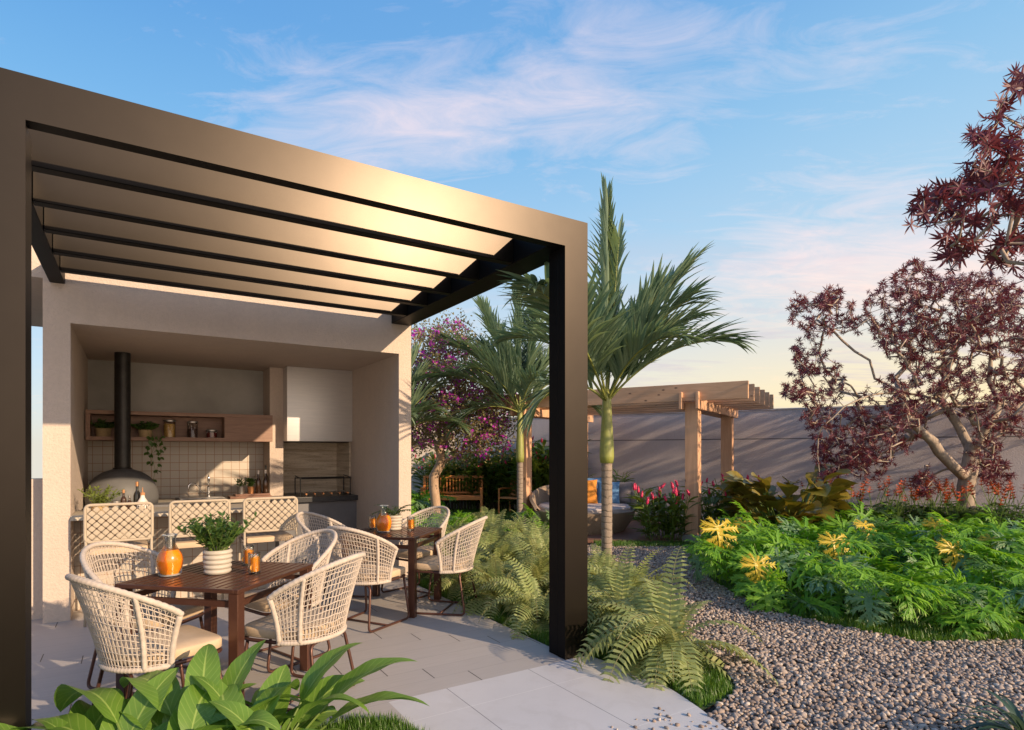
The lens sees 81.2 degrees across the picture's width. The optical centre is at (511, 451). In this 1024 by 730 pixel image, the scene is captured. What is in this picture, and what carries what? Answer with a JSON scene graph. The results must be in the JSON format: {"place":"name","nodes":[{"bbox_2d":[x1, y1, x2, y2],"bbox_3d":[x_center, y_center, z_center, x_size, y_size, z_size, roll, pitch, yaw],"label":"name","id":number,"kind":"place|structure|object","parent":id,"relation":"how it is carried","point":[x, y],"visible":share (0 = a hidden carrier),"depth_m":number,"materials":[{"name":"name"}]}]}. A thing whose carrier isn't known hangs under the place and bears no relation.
{"place":"outdoors","nodes":[
{"label":"outdoors","id":0,"kind":"place"},
{"bbox_2d":[31,565,572,729],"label":"terrace floor","id":1,"kind":"structure","parent":0,"point":[445,651],"depth_m":4.64,"materials":[{"name":"tile"}]},
{"bbox_2d":[31,478,42,619],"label":"parapet wall","id":2,"kind":"structure","parent":1,"relation":"on","point":[36,548],"depth_m":5.53,"materials":[{"name":"beige paint"}]},
{"bbox_2d":[83,502,153,626],"bbox_3d":[-3.685,1.006,5.609,0.537,1.089,0.462,0,0,-32],"label":"bar stool","id":3,"kind":"object","parent":1,"relation":"on","point":[141,540],"visible":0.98,"depth_m":5.43,"materials":[{"name":"beige wicker"}]},
{"bbox_2d":[80,541,203,693],"bbox_3d":[-2.541,1.086,4.069,0.703,0.926,0.684,0,0,11],"label":"woven armchair","id":4,"kind":"object","parent":1,"relation":"on","point":[189,610],"visible":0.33,"depth_m":4.12,"materials":[{"name":"beige wicker"}]},
{"bbox_2d":[65,573,222,705],"bbox_3d":[-2.041,1.086,3.303,0.684,0.926,0.703,0,0,36],"label":"woven armchair","id":5,"kind":"object","parent":1,"relation":"on","point":[143,650],"visible":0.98,"depth_m":3.10,"materials":[{"name":"beige wicker"}]},
{"bbox_2d":[168,499,230,599],"bbox_3d":[-3.132,1.006,5.960,0.537,1.089,0.462,0,0,-32],"label":"bar stool","id":6,"kind":"object","parent":1,"relation":"on","point":[184,541],"visible":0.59,"depth_m":5.74,"materials":[{"name":"beige wicker"}]},
{"bbox_2d":[115,560,312,698],"bbox_3d":[-1.917,1.175,3.947,0.840,0.751,0.840,0,0,11],"label":"square table","id":7,"kind":"object","parent":1,"relation":"on","point":[236,582],"visible":0.71,"depth_m":3.67,"materials":[{"name":"brown wood"}]},
{"bbox_2d":[156,533,183,576],"bbox_3d":[-2.215,0.666,3.865,0.156,0.264,0.156,0,0,-32],"label":"juice jug","id":8,"kind":"object","parent":7,"relation":"on","point":[169,562],"visible":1,"depth_m":3.82,"materials":[{"name":"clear glass"}]},
{"bbox_2d":[176,511,258,574],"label":"potted plant","id":9,"kind":"object","parent":7,"relation":"on","point":[221,537],"visible":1,"depth_m":3.88,"materials":[{"name":"green plant"}]},
{"bbox_2d":[31,245,410,623],"bbox_3d":[-4.423,-0.200,6.928,5.770,3.500,2.860,0,0,-32],"label":"kitchen shelter","id":10,"kind":"object","parent":1,"relation":"on","point":[193,351],"visible":0.61,"depth_m":7.18,"materials":[{"name":"beige paint"}]},
{"bbox_2d":[77,484,124,512],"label":"potted plant","id":11,"kind":"object","parent":10,"relation":"on","point":[102,498],"visible":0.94,"depth_m":5.80,"materials":[{"name":"green plant"}]},
{"bbox_2d":[84,352,183,508],"bbox_3d":[-4.540,0.183,7.186,0.992,2.734,0.744,0,0,-32],"label":"pizza oven","id":12,"kind":"object","parent":10,"relation":"in","point":[121,474],"visible":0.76,"depth_m":7.07,"materials":[{"name":"metal"}]},
{"bbox_2d":[85,410,272,441],"bbox_3d":[-4.339,-0.320,7.894,2.086,0.360,0.700,0,0,-32],"label":"wall shelf","id":13,"kind":"object","parent":10,"relation":"attached to","point":[241,428],"depth_m":7.85,"materials":[{"name":"brown wood"}]},
{"bbox_2d":[131,421,166,481],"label":"potted plant","id":14,"kind":"object","parent":13,"relation":"on","point":[145,429],"visible":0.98,"depth_m":7.41,"materials":[{"name":"green plant"}]},
{"bbox_2d":[283,366,351,442],"bbox_3d":[-2.911,-0.660,8.781,0.914,1.045,0.735,0,0,-32],"label":"range hood","id":15,"kind":"object","parent":10,"relation":"attached to","point":[317,405],"visible":0.77,"depth_m":8.45,"materials":[{"name":"metal"}]},
{"bbox_2d":[238,496,297,606],"bbox_3d":[-2.588,1.006,6.306,0.537,1.089,0.462,0,0,-32],"label":"bar stool","id":16,"kind":"object","parent":1,"relation":"on","point":[266,533],"visible":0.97,"depth_m":6.14,"materials":[{"name":"beige wicker"}]},
{"bbox_2d":[244,529,337,672],"bbox_3d":[-1.687,1.086,4.575,0.684,0.926,0.703,0,0,38],"label":"woven armchair","id":17,"kind":"object","parent":1,"relation":"on","point":[261,604],"visible":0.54,"depth_m":4.59,"materials":[{"name":"beige wicker"}]},
{"bbox_2d":[0,67,587,729],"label":"metal pergola","id":18,"kind":"object","parent":1,"relation":"on","point":[102,185],"visible":0.98,"depth_m":4.09,"materials":[{"name":"brown metal"}]},
{"bbox_2d":[244,552,365,711],"bbox_3d":[-1.273,1.086,3.779,0.703,0.926,0.684,0,0,18],"label":"woven armchair","id":19,"kind":"object","parent":1,"relation":"on","point":[292,627],"visible":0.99,"depth_m":3.59,"materials":[{"name":"beige wicker"}]},
{"bbox_2d":[295,511,371,608],"bbox_3d":[-1.876,1.086,6.162,0.703,0.926,0.684,0,0,13],"label":"woven armchair","id":20,"kind":"object","parent":1,"relation":"on","point":[303,527],"visible":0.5,"depth_m":6.28,"materials":[{"name":"beige wicker"}]},
{"bbox_2d":[326,526,409,632],"bbox_3d":[-1.327,1.086,5.342,0.684,0.926,0.703,0,0,26],"label":"woven armchair","id":21,"kind":"object","parent":1,"relation":"on","point":[378,573],"visible":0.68,"depth_m":5.16,"materials":[{"name":"beige wicker"}]},
{"bbox_2d":[339,527,441,617],"bbox_3d":[-1.197,1.175,6.011,0.770,0.751,0.770,0,0,13],"label":"square table","id":22,"kind":"object","parent":1,"relation":"on","point":[412,536],"visible":0.65,"depth_m":5.72,"materials":[{"name":"brown wood"}]},
{"bbox_2d":[371,504,413,530],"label":"potted plant","id":23,"kind":"object","parent":22,"relation":"on","point":[397,521],"visible":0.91,"depth_m":6.08,"materials":[{"name":"green plant"}]},
{"bbox_2d":[381,506,449,598],"bbox_3d":[-1.022,1.086,6.651,0.684,0.926,0.703,0,0,38],"label":"woven armchair","id":24,"kind":"object","parent":1,"relation":"on","point":[424,551],"visible":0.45,"depth_m":6.66,"materials":[{"name":"beige wicker"}]},
{"bbox_2d":[417,516,487,615],"bbox_3d":[-0.587,1.086,5.875,0.703,0.926,0.684,0,0,13],"label":"woven armchair","id":25,"kind":"object","parent":1,"relation":"on","point":[438,563],"visible":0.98,"depth_m":5.67,"materials":[{"name":"beige wicker"}]},
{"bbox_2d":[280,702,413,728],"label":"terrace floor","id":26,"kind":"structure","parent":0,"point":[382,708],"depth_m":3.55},
{"bbox_2d":[419,508,533,527],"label":"lawn ground","id":27,"kind":"structure","parent":0,"point":[511,519],"depth_m":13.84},
{"bbox_2d":[411,450,474,508],"bbox_3d":[-1.863,0.701,16.007,1.931,1.701,2.118,0,0,-32],"label":"red ginger","id":28,"kind":"object","parent":27,"relation":"on","point":[428,471],"visible":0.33,"depth_m":15.84,"materials":[{"name":"green plant"}]},
{"bbox_2d":[420,475,482,511],"bbox_3d":[-1.520,1.080,15.240,1.560,0.940,0.580,0,0,-1],"label":"slatted bench","id":29,"kind":"object","parent":27,"relation":"on","point":[466,497],"visible":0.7,"depth_m":15.48,"materials":[{"name":"brown wood"}]},
{"bbox_2d":[428,443,496,510],"bbox_3d":[-1.337,0.632,16.018,2.034,1.839,2.152,0,0,-32],"label":"red ginger","id":30,"kind":"object","parent":27,"relation":"on","point":[463,472],"visible":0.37,"depth_m":15.55,"materials":[{"name":"green plant"}]},
{"bbox_2d":[419,494,513,509],"bbox_3d":[-0.873,1.335,15.849,3.725,0.430,0.070,0,0,0],"label":"log palisade","id":31,"kind":"object","parent":27,"relation":"on","point":[462,504],"visible":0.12,"depth_m":15.82,"materials":[{"name":"brown wood"}]},
{"bbox_2d":[411,308,528,515],"bbox_3d":[-1.593,-0.877,12.596,3.827,4.891,2.800,0,0,-5],"label":"flowering tree","id":32,"kind":"object","parent":27,"relation":"on","point":[491,421],"visible":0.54,"depth_m":12.10,"materials":[{"name":"purple plant"}]},
{"bbox_2d":[452,454,509,509],"bbox_3d":[-0.738,0.772,15.964,1.829,1.558,1.947,0,0,-32],"label":"red ginger","id":33,"kind":"object","parent":27,"relation":"on","point":[487,480],"visible":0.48,"depth_m":15.49,"materials":[{"name":"green plant"}]},
{"bbox_2d":[484,444,516,510],"bbox_3d":[0.150,0.612,15.658,2.150,1.879,2.050,0,0,-32],"label":"red ginger","id":34,"kind":"object","parent":27,"relation":"on","point":[504,462],"visible":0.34,"depth_m":15.34,"materials":[{"name":"green plant"}]},
{"bbox_2d":[508,445,548,509],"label":"shrub","id":35,"kind":"object","parent":27,"relation":"on","point":[535,466],"visible":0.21,"depth_m":14.34,"materials":[{"name":"green plant"}]},
{"bbox_2d":[532,437,591,488],"bbox_3d":[1.259,0.537,14.845,2.234,2.029,2.226,0,0,-32],"label":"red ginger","id":36,"kind":"object","parent":27,"relation":"on","point":[543,449],"visible":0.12,"depth_m":14.41,"materials":[{"name":"green plant"}]},
{"bbox_2d":[0,0,1023,477],"label":"sky","id":37,"kind":"structure","parent":0,"point":[794,137],"materials":[{"name":"blue"}]},
{"bbox_2d":[327,522,732,725],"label":"ground","id":38,"kind":"structure","parent":0,"point":[710,708],"depth_m":3.69,"materials":[{"name":"soil"}]},
{"bbox_2d":[0,700,103,729],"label":"broad leaf plant","id":39,"kind":"object","parent":38,"relation":"on","point":[93,715],"visible":0.23,"depth_m":2.96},
{"bbox_2d":[411,422,455,507],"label":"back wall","id":40,"kind":"structure","parent":38,"relation":"on","point":[423,455],"depth_m":16.80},
{"bbox_2d":[411,341,471,435],"bbox_3d":[-2.308,-0.310,11.247,3.191,3.821,1.769,0,0,10],"label":"palm tree","id":41,"kind":"object","parent":38,"relation":"on","point":[418,396],"visible":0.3,"depth_m":11.30,"materials":[{"name":"green plant"}]},
{"bbox_2d":[411,282,603,529],"bbox_3d":[0.031,-0.908,11.777,2.643,5.017,3.798,0,0,-69],"label":"palm tree","id":42,"kind":"object","parent":38,"relation":"on","point":[508,365],"visible":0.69,"depth_m":11.45,"materials":[{"name":"green plant"}]},
{"bbox_2d":[535,519,725,542],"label":"wooden floor","id":43,"kind":"structure","parent":38,"relation":"on","point":[629,532],"depth_m":10.86,"materials":[{"name":"brown wood"}]},
{"bbox_2d":[529,485,638,534],"bbox_3d":[1.403,1.085,11.786,2.150,0.870,2.079,0,0,-32],"label":"round daybed","id":44,"kind":"object","parent":43,"relation":"on","point":[539,501],"visible":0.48,"depth_m":11.21,"materials":[{"name":"grey wicker"}]},
{"bbox_2d":[490,380,773,542],"bbox_3d":[2.495,0.210,12.236,4.980,2.720,3.350,0,0,31],"label":"timber pergola","id":45,"kind":"object","parent":38,"relation":"on","point":[725,402],"visible":0.5,"depth_m":10.50,"materials":[{"name":"wood"}]},
{"bbox_2d":[621,481,710,540],"bbox_3d":[2.741,1.019,10.512,1.493,1.064,1.446,0,0,26],"label":"red ginger","id":46,"kind":"object","parent":38,"relation":"on","point":[674,510],"visible":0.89,"depth_m":10.26,"materials":[{"name":"green plant"}]},
{"bbox_2d":[680,478,745,536],"bbox_3d":[3.737,1.016,10.775,1.350,1.071,1.274,0,0,33],"label":"red ginger","id":47,"kind":"object","parent":38,"relation":"on","point":[709,510],"visible":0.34,"depth_m":10.76,"materials":[{"name":"green plant"}]},
{"bbox_2d":[456,400,1023,527],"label":"garden wall","id":48,"kind":"structure","parent":38,"relation":"on","point":[775,444],"depth_m":12.81,"materials":[{"name":"concrete"}]},
{"bbox_2d":[902,61,1023,288],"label":"maroon tree","id":49,"kind":"object","parent":38,"relation":"on","point":[984,179],"visible":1,"depth_m":5.01,"materials":[{"name":"red plant"}]},
{"bbox_2d":[389,656,727,729],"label":"tile path","id":50,"kind":"structure","parent":0,"point":[562,695],"depth_m":3.66,"materials":[{"name":"tile"}]},
{"bbox_2d":[406,544,734,709],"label":"fern bed ground","id":51,"kind":"structure","parent":0,"point":[423,575],"depth_m":4.08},
{"bbox_2d":[427,547,504,599],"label":"fern","id":52,"kind":"object","parent":51,"relation":"on","point":[452,579],"visible":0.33,"depth_m":6.51,"materials":[{"name":"green plant"}]},
{"bbox_2d":[439,554,545,619],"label":"fern","id":53,"kind":"object","parent":51,"relation":"on","point":[492,595],"visible":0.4,"depth_m":5.87,"materials":[{"name":"green plant"}]},
{"bbox_2d":[470,509,516,547],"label":"fern","id":54,"kind":"object","parent":51,"relation":"on","point":[501,534],"visible":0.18,"depth_m":9.42,"materials":[{"name":"green plant"}]},
{"bbox_2d":[454,524,542,580],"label":"fern","id":55,"kind":"object","parent":51,"relation":"on","point":[504,548],"visible":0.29,"depth_m":7.42,"materials":[{"name":"green plant"}]},
{"bbox_2d":[472,538,548,595],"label":"fern","id":56,"kind":"object","parent":51,"relation":"on","point":[538,568],"visible":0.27,"depth_m":6.60,"materials":[{"name":"green plant"}]},
{"bbox_2d":[505,515,548,564],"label":"fern","id":57,"kind":"object","parent":51,"relation":"on","point":[544,536],"visible":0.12,"depth_m":8.12,"materials":[{"name":"green plant"}]},
{"bbox_2d":[475,553,601,639],"bbox_3d":[0.258,1.470,5.365,1.142,1.064,1.090,0,0,-17],"label":"fern","id":58,"kind":"object","parent":51,"relation":"on","point":[529,606],"visible":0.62,"depth_m":5.34,"materials":[{"name":"green plant"}]},
{"bbox_2d":[418,577,732,706],"bbox_3d":[0.291,1.530,5.556,0.854,0.080,4.174,0,0,-32],"label":"grass edge","id":59,"kind":"object","parent":51,"relation":"on","point":[713,676],"depth_m":4.21,"materials":[{"name":"plant"}]},
{"bbox_2d":[588,543,646,585],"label":"fern","id":60,"kind":"object","parent":51,"relation":"on","point":[604,561],"visible":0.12,"depth_m":6.63,"materials":[{"name":"green plant"}]},
{"bbox_2d":[481,173,760,569],"bbox_3d":[0.894,-0.851,6.552,3.795,4.902,2.680,0,0,-32],"label":"palm tree","id":61,"kind":"object","parent":51,"relation":"on","point":[622,342],"visible":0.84,"depth_m":6.75,"materials":[{"name":"green plant"}]},
{"bbox_2d":[588,543,691,636],"bbox_3d":[0.982,1.430,5.316,1.400,1.129,1.168,0,0,37],"label":"fern","id":62,"kind":"object","parent":51,"relation":"on","point":[619,587],"visible":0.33,"depth_m":5.40,"materials":[{"name":"green plant"}]},
{"bbox_2d":[588,548,695,622],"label":"fern","id":63,"kind":"object","parent":51,"relation":"on","point":[642,573],"visible":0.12,"depth_m":5.67,"materials":[{"name":"green plant"}]},
{"bbox_2d":[571,546,777,696],"bbox_3d":[1.169,1.409,4.384,1.614,1.302,1.347,0,0,37],"label":"fern","id":64,"kind":"object","parent":51,"relation":"on","point":[660,639],"visible":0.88,"depth_m":4.32,"materials":[{"name":"green plant"}]},
{"bbox_2d":[588,542,1023,729],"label":"gravel base","id":65,"kind":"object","parent":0,"point":[843,723],"visible":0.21,"depth_m":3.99,"materials":[{"name":"gravel"}]},
{"bbox_2d":[950,687,1023,729],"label":"strap leaf plant","id":66,"kind":"object","parent":65,"relation":"on","point":[1016,721],"visible":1,"depth_m":3.21,"materials":[{"name":"plant"}]},
{"bbox_2d":[689,551,1023,642],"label":"planting bed ground","id":67,"kind":"structure","parent":0,"point":[859,613],"depth_m":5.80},
{"bbox_2d":[594,539,697,546],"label":"deck edge grass","id":68,"kind":"structure","parent":67,"relation":"on","point":[677,542],"depth_m":9.92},
{"bbox_2d":[699,516,738,581],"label":"yellow leaf plant","id":69,"kind":"object","parent":67,"relation":"on","point":[719,529],"visible":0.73,"depth_m":6.97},
{"bbox_2d":[681,534,797,584],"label":"cut leaf plant","id":70,"kind":"object","parent":67,"relation":"on","point":[715,555],"visible":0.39,"depth_m":6.83,"materials":[{"name":"plant"}]},
{"bbox_2d":[740,553,775,595],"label":"yellow leaf plant","id":71,"kind":"object","parent":67,"relation":"on","point":[758,570],"visible":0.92,"depth_m":6.03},
{"bbox_2d":[708,499,817,561],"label":"cut leaf plant","id":72,"kind":"object","parent":67,"relation":"on","point":[753,527],"visible":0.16,"depth_m":7.96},
{"bbox_2d":[715,527,829,610],"bbox_3d":[2.813,1.256,6.357,1.308,0.823,1.153,0,0,-11],"label":"cut leaf plant","id":73,"kind":"object","parent":67,"relation":"on","point":[741,587],"visible":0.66,"depth_m":6.14,"materials":[{"name":"plant"}]},
{"bbox_2d":[715,464,857,530],"bbox_3d":[4.428,0.876,9.625,2.185,1.355,2.155,0,0,-32],"label":"broad leaf clump","id":74,"kind":"object","parent":67,"relation":"on","point":[820,498],"visible":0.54,"depth_m":9.12,"materials":[{"name":"plant"}]},
{"bbox_2d":[745,552,861,620],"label":"cut leaf plant","id":75,"kind":"object","parent":67,"relation":"on","point":[810,601],"visible":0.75,"depth_m":5.77,"materials":[{"name":"plant"}]},
{"bbox_2d":[732,521,882,563],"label":"cut leaf plant","id":76,"kind":"object","parent":67,"relation":"on","point":[812,541],"visible":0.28,"depth_m":7.02,"materials":[{"name":"plant"}]},
{"bbox_2d":[817,531,850,563],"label":"yellow leaf plant","id":77,"kind":"object","parent":67,"relation":"on","point":[827,541],"visible":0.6,"depth_m":6.60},
{"bbox_2d":[780,536,906,595],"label":"cut leaf plant","id":78,"kind":"object","parent":67,"relation":"on","point":[848,558],"visible":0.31,"depth_m":6.25,"materials":[{"name":"plant"}]},
{"bbox_2d":[791,564,896,619],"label":"cut leaf plant","id":79,"kind":"object","parent":67,"relation":"on","point":[839,591],"visible":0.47,"depth_m":5.65,"materials":[{"name":"plant"}]},
{"bbox_2d":[800,476,904,522],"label":"orange tipped shrub","id":80,"kind":"object","parent":67,"relation":"on","point":[878,508],"visible":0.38,"depth_m":9.44,"materials":[{"name":"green plant"}]},
{"bbox_2d":[817,500,904,543],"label":"cut leaf plant","id":81,"kind":"object","parent":67,"relation":"on","point":[850,522],"visible":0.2,"depth_m":8.78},
{"bbox_2d":[836,483,919,524],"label":"orange tipped shrub","id":82,"kind":"object","parent":67,"relation":"on","point":[893,509],"visible":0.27,"depth_m":9.30,"materials":[{"name":"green plant"}]},
{"bbox_2d":[843,536,954,605],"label":"cut leaf plant","id":83,"kind":"object","parent":67,"relation":"on","point":[885,547],"visible":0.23,"depth_m":6.40,"materials":[{"name":"plant"}]},
{"bbox_2d":[851,516,947,548],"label":"cut leaf plant","id":84,"kind":"object","parent":67,"relation":"on","point":[887,527],"visible":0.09,"depth_m":8.14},
{"bbox_2d":[778,256,1023,514],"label":"maroon tree","id":85,"kind":"object","parent":67,"relation":"on","point":[905,415],"visible":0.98,"depth_m":9.54,"materials":[{"name":"red plant"}]},
{"bbox_2d":[844,478,958,524],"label":"orange tipped shrub","id":86,"kind":"object","parent":67,"relation":"on","point":[899,518],"visible":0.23,"depth_m":9.25,"materials":[{"name":"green plant"}]},
{"bbox_2d":[877,478,973,520],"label":"orange tipped shrub","id":87,"kind":"object","parent":67,"relation":"on","point":[920,510],"visible":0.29,"depth_m":9.32,"materials":[{"name":"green plant"}]},
{"bbox_2d":[844,564,1013,631],"bbox_3d":[3.561,1.372,5.230,1.144,0.728,1.232,0,0,-21],"label":"cut leaf plant","id":88,"kind":"object","parent":67,"relation":"on","point":[917,588],"visible":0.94,"depth_m":5.14,"materials":[{"name":"plant"}]},
{"bbox_2d":[883,550,998,623],"bbox_3d":[4.149,1.325,5.790,1.021,0.643,0.900,0,0,-20],"label":"cut leaf plant","id":89,"kind":"object","parent":67,"relation":"on","point":[913,567],"visible":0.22,"depth_m":5.88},
{"bbox_2d":[897,477,1000,522],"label":"orange tipped shrub","id":90,"kind":"object","parent":67,"relation":"on","point":[975,509],"visible":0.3,"depth_m":9.23,"materials":[{"name":"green plant"}]},
{"bbox_2d":[882,533,1016,596],"bbox_3d":[4.724,1.260,6.432,1.456,0.772,1.223,0,0,35],"label":"cut leaf plant","id":91,"kind":"object","parent":67,"relation":"on","point":[910,560],"visible":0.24,"depth_m":6.29,"materials":[{"name":"plant"}]},
{"bbox_2d":[935,538,970,570],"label":"yellow leaf plant","id":92,"kind":"object","parent":67,"relation":"on","point":[945,549],"visible":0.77,"depth_m":6.19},
{"bbox_2d":[888,513,1023,550],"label":"cut leaf plant","id":93,"kind":"object","parent":67,"relation":"on","point":[966,531],"visible":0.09,"depth_m":7.23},
{"bbox_2d":[897,563,1022,640],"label":"cut leaf plant","id":94,"kind":"object","parent":67,"relation":"on","point":[950,619],"visible":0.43,"depth_m":5.09,"materials":[{"name":"plant"}]},
{"bbox_2d":[906,510,1023,570],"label":"cut leaf plant","id":95,"kind":"object","parent":67,"relation":"on","point":[932,532],"visible":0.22,"depth_m":7.02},
{"bbox_2d":[912,554,1023,639],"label":"cut leaf plant","id":96,"kind":"object","parent":67,"relation":"on","point":[994,573],"visible":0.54,"depth_m":5.34,"materials":[{"name":"plant"}]},
{"bbox_2d":[916,480,1023,526],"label":"orange tipped shrub","id":97,"kind":"object","parent":67,"relation":"on","point":[1010,516],"visible":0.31,"depth_m":8.98,"materials":[{"name":"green plant"}]},
{"bbox_2d":[921,536,1023,569],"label":"cut leaf plant","id":98,"kind":"object","parent":67,"relation":"on","point":[1000,560],"visible":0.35,"depth_m":6.18,"materials":[{"name":"plant"}]},
{"bbox_2d":[956,503,1023,536],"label":"cut leaf plant","id":99,"kind":"object","parent":67,"relation":"on","point":[981,514],"visible":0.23,"depth_m":8.62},
{"bbox_2d":[971,518,1023,568],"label":"cut leaf plant","id":100,"kind":"object","parent":67,"relation":"on","point":[1017,545],"visible":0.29,"depth_m":6.40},
{"label":"planting bed ground","id":101,"kind":"structure","parent":0,"visible":0},
{"bbox_2d":[32,667,178,729],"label":"broad leaf plant","id":102,"kind":"object","parent":101,"relation":"on","point":[141,708],"visible":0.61,"depth_m":2.88,"materials":[{"name":"plant"}]},
{"bbox_2d":[10,679,255,729],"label":"broad leaf plant","id":103,"kind":"object","parent":101,"relation":"on","point":[109,703],"visible":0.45,"depth_m":2.89,"materials":[{"name":"plant"}]},
{"bbox_2d":[167,684,230,729],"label":"broad leaf plant","id":104,"kind":"object","parent":101,"relation":"on","point":[188,713],"visible":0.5,"depth_m":2.81,"materials":[{"name":"plant"}]},
{"bbox_2d":[119,640,306,729],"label":"broad leaf plant","id":105,"kind":"object","parent":101,"relation":"on","point":[205,661],"visible":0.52,"depth_m":2.98,"materials":[{"name":"plant"}]},
{"bbox_2d":[209,700,268,729],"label":"broad leaf plant","id":106,"kind":"object","parent":101,"relation":"on","point":[236,714],"visible":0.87,"depth_m":2.76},
{"bbox_2d":[204,678,316,729],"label":"broad leaf plant","id":107,"kind":"object","parent":101,"relation":"on","point":[231,693],"visible":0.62,"depth_m":2.91,"materials":[{"name":"plant"}]},
{"bbox_2d":[193,643,428,729],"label":"broad leaf plant","id":108,"kind":"object","parent":101,"relation":"on","point":[319,695],"visible":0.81,"depth_m":3.08,"materials":[{"name":"plant"}]},
{"bbox_2d":[314,709,429,729],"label":"foreground grass","id":109,"kind":"structure","parent":101,"relation":"on","point":[382,722],"depth_m":3.35,"materials":[{"name":"plant"}]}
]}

